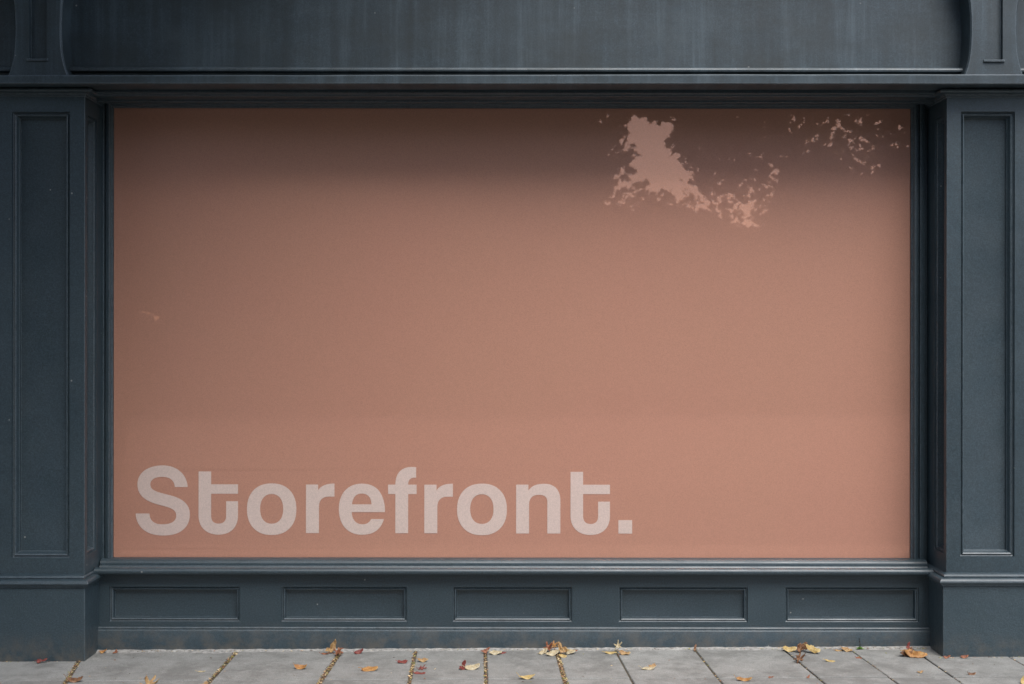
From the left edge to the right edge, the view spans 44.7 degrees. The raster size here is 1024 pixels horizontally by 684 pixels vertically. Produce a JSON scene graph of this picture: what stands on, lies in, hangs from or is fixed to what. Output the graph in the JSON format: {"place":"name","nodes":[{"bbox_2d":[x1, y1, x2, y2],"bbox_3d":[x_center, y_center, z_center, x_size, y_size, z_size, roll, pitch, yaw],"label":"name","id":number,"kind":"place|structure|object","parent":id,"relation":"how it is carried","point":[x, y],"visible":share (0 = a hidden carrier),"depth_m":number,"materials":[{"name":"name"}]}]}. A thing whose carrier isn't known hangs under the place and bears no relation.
{"place":"outdoors","nodes":[
{"label":"outdoors","id":0,"kind":"place"},
{"bbox_2d":[65,650,943,683],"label":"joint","id":1,"kind":"object","parent":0,"point":[328,671],"depth_m":5.66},
{"bbox_2d":[0,648,1023,683],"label":"pavement","id":2,"kind":"structure","parent":0,"point":[689,666],"depth_m":5.64,"materials":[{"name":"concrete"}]},
{"bbox_2d":[63,674,82,682],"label":"fallen leaf","id":3,"kind":"object","parent":2,"relation":"on","point":[71,679],"visible":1,"depth_m":5.44,"materials":[{"name":"brown plant"}]},
{"bbox_2d":[140,675,158,683],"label":"fallen leaf","id":4,"kind":"object","parent":2,"relation":"on","point":[147,681],"visible":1,"depth_m":5.37,"materials":[{"name":"beige plant"}]},
{"bbox_2d":[293,663,306,668],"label":"fallen leaf","id":5,"kind":"object","parent":2,"relation":"on","point":[297,666],"visible":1,"depth_m":5.64,"materials":[{"name":"plant"}]},
{"bbox_2d":[325,639,336,652],"bbox_3d":[-0.861,1.442,5.919,0.056,0.064,0.034,0,0,-23],"label":"fallen leaf","id":6,"kind":"object","parent":2,"relation":"on","point":[332,647],"visible":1,"depth_m":5.93,"materials":[{"name":"brown plant"}]},
{"bbox_2d":[333,647,343,654],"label":"fallen leaf","id":7,"kind":"object","parent":2,"relation":"on","point":[338,651],"visible":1,"depth_m":5.87,"materials":[{"name":"brown plant"}]},
{"bbox_2d":[353,648,362,653],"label":"fallen leaf","id":8,"kind":"object","parent":2,"relation":"on","point":[358,651],"visible":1,"depth_m":5.92,"materials":[{"name":"red plant"}]},
{"bbox_2d":[358,666,377,671],"bbox_3d":[-0.648,1.471,5.608,0.089,0.017,0.037,0,0,-14],"label":"fallen leaf","id":9,"kind":"object","parent":2,"relation":"on","point":[367,668],"visible":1,"depth_m":5.61,"materials":[{"name":"orange plant"}]},
{"bbox_2d":[417,658,427,661],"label":"fallen leaf","id":10,"kind":"object","parent":2,"relation":"on","point":[423,659],"visible":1,"depth_m":5.76,"materials":[{"name":"plant"}]},
{"bbox_2d":[459,660,465,669],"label":"fallen leaf","id":11,"kind":"object","parent":2,"relation":"on","point":[463,664],"visible":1,"depth_m":5.63,"materials":[{"name":"red plant"}]},
{"bbox_2d":[462,663,479,669],"bbox_3d":[-0.187,1.465,5.621,0.084,0.025,0.031,0,0,-13],"label":"fallen leaf","id":12,"kind":"object","parent":2,"relation":"on","point":[472,667],"visible":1,"depth_m":5.62,"materials":[{"name":"beige plant"}]},
{"bbox_2d":[487,650,501,654],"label":"fallen leaf","id":13,"kind":"object","parent":2,"relation":"on","point":[494,652],"visible":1,"depth_m":5.88,"materials":[{"name":"beige plant"}]},
{"bbox_2d":[0,0,1023,662],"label":"shopfront","id":14,"kind":"object","parent":2,"relation":"on","point":[948,74],"visible":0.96,"depth_m":5.88,"materials":[{"name":"blue paint"}]},
{"bbox_2d":[114,108,909,557],"bbox_3d":[0.000,-0.043,6.104,3.902,2.201,0.002,0,0,0],"label":"window graphic","id":15,"kind":"object","parent":14,"relation":"attached to","point":[388,332],"depth_m":6.10,"materials":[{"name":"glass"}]},
{"bbox_2d":[101,103,926,560],"bbox_3d":[0.000,-0.046,6.104,4.082,2.376,0.073,0,0,0],"label":"window frame","id":16,"kind":"structure","parent":14,"relation":"in","point":[918,113],"depth_m":6.07,"materials":[{"name":"blue paint"}]},
{"bbox_2d":[96,646,930,653],"bbox_3d":[0.007,1.473,5.959,4.006,0.033,0.050,0,0,0],"label":"pavement edge","id":17,"kind":"object","parent":2,"relation":"on","point":[212,651],"visible":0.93,"depth_m":5.97,"materials":[{"name":"grey concrete"}]},
{"bbox_2d":[3,647,1023,683],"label":"leaf crumbs","id":18,"kind":"object","parent":2,"relation":"on","point":[412,667],"visible":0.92,"depth_m":5.67,"materials":[{"name":"brown plant"}]},
{"bbox_2d":[516,672,534,678],"bbox_3d":[0.059,1.459,5.457,0.085,0.035,0.023,0,0,-5],"label":"fallen leaf","id":19,"kind":"object","parent":2,"relation":"on","point":[528,676],"visible":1,"depth_m":5.46,"materials":[{"name":"yellow plant"}]},
{"bbox_2d":[538,648,546,654],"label":"fallen leaf","id":20,"kind":"object","parent":2,"relation":"on","point":[543,650],"visible":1,"depth_m":5.89,"materials":[{"name":"beige plant"}]},
{"bbox_2d":[543,641,552,650],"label":"fallen leaf","id":21,"kind":"object","parent":2,"relation":"on","point":[548,646],"visible":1,"depth_m":5.92,"materials":[{"name":"red plant"}]},
{"bbox_2d":[543,649,558,655],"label":"fallen leaf","id":22,"kind":"object","parent":2,"relation":"on","point":[552,653],"visible":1,"depth_m":5.86,"materials":[{"name":"beige plant"}]},
{"bbox_2d":[556,642,568,652],"bbox_3d":[0.240,1.443,5.878,0.063,0.049,0.034,0,0,43],"label":"fallen leaf","id":23,"kind":"object","parent":2,"relation":"on","point":[563,649],"visible":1,"depth_m":5.88,"materials":[{"name":"brown plant"}]},
{"bbox_2d":[565,649,575,653],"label":"fallen leaf","id":24,"kind":"object","parent":2,"relation":"on","point":[569,651],"visible":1,"depth_m":5.88,"materials":[{"name":"beige plant"}]},
{"bbox_2d":[614,640,621,648],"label":"fallen leaf","id":25,"kind":"object","parent":2,"relation":"on","point":[618,645],"visible":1,"depth_m":5.92,"materials":[{"name":"beige plant"}]},
{"bbox_2d":[618,650,629,654],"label":"fallen leaf","id":26,"kind":"object","parent":2,"relation":"on","point":[622,652],"visible":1,"depth_m":5.87,"materials":[{"name":"plant"}]},
{"bbox_2d":[641,667,654,669],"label":"fallen leaf","id":27,"kind":"object","parent":2,"relation":"on","point":[647,668],"visible":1,"depth_m":5.61,"materials":[{"name":"beige plant"}]},
{"bbox_2d":[734,675,751,680],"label":"fallen leaf","id":28,"kind":"object","parent":2,"relation":"on","point":[743,679],"visible":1,"depth_m":5.41,"materials":[{"name":"plant"}]},
{"bbox_2d":[781,646,796,651],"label":"fallen leaf","id":29,"kind":"object","parent":2,"relation":"on","point":[790,649],"visible":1,"depth_m":5.92,"materials":[{"name":"yellow plant"}]},
{"bbox_2d":[793,651,805,662],"bbox_3d":[1.316,1.440,5.709,0.060,0.062,0.037,0,0,0],"label":"fallen leaf","id":30,"kind":"object","parent":2,"relation":"on","point":[798,657],"visible":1,"depth_m":5.71,"materials":[{"name":"brown plant"}]},
{"bbox_2d":[797,643,805,651],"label":"fallen leaf","id":31,"kind":"object","parent":2,"relation":"on","point":[800,646],"visible":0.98,"depth_m":5.91,"materials":[{"name":"brown plant"}]},
{"bbox_2d":[805,644,819,652],"bbox_3d":[1.417,1.444,5.881,0.078,0.046,0.033,0,0,22],"label":"fallen leaf","id":32,"kind":"object","parent":2,"relation":"on","point":[811,648],"visible":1,"depth_m":5.89,"materials":[{"name":"yellow plant"}]},
{"bbox_2d":[841,647,851,651],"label":"fallen leaf","id":33,"kind":"object","parent":2,"relation":"on","point":[846,649],"visible":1,"depth_m":5.91,"materials":[{"name":"brown plant"}]},
{"bbox_2d":[900,647,912,655],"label":"fallen leaf","id":34,"kind":"object","parent":2,"relation":"on","point":[903,652],"visible":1,"depth_m":5.83,"materials":[{"name":"brown plant"}]},
{"bbox_2d":[900,648,926,657],"bbox_3d":[1.871,1.451,5.808,0.122,0.033,0.048,0,0,0],"label":"fallen leaf","id":35,"kind":"object","parent":2,"relation":"on","point":[918,654],"visible":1,"depth_m":5.81,"materials":[{"name":"plant"}]}
]}

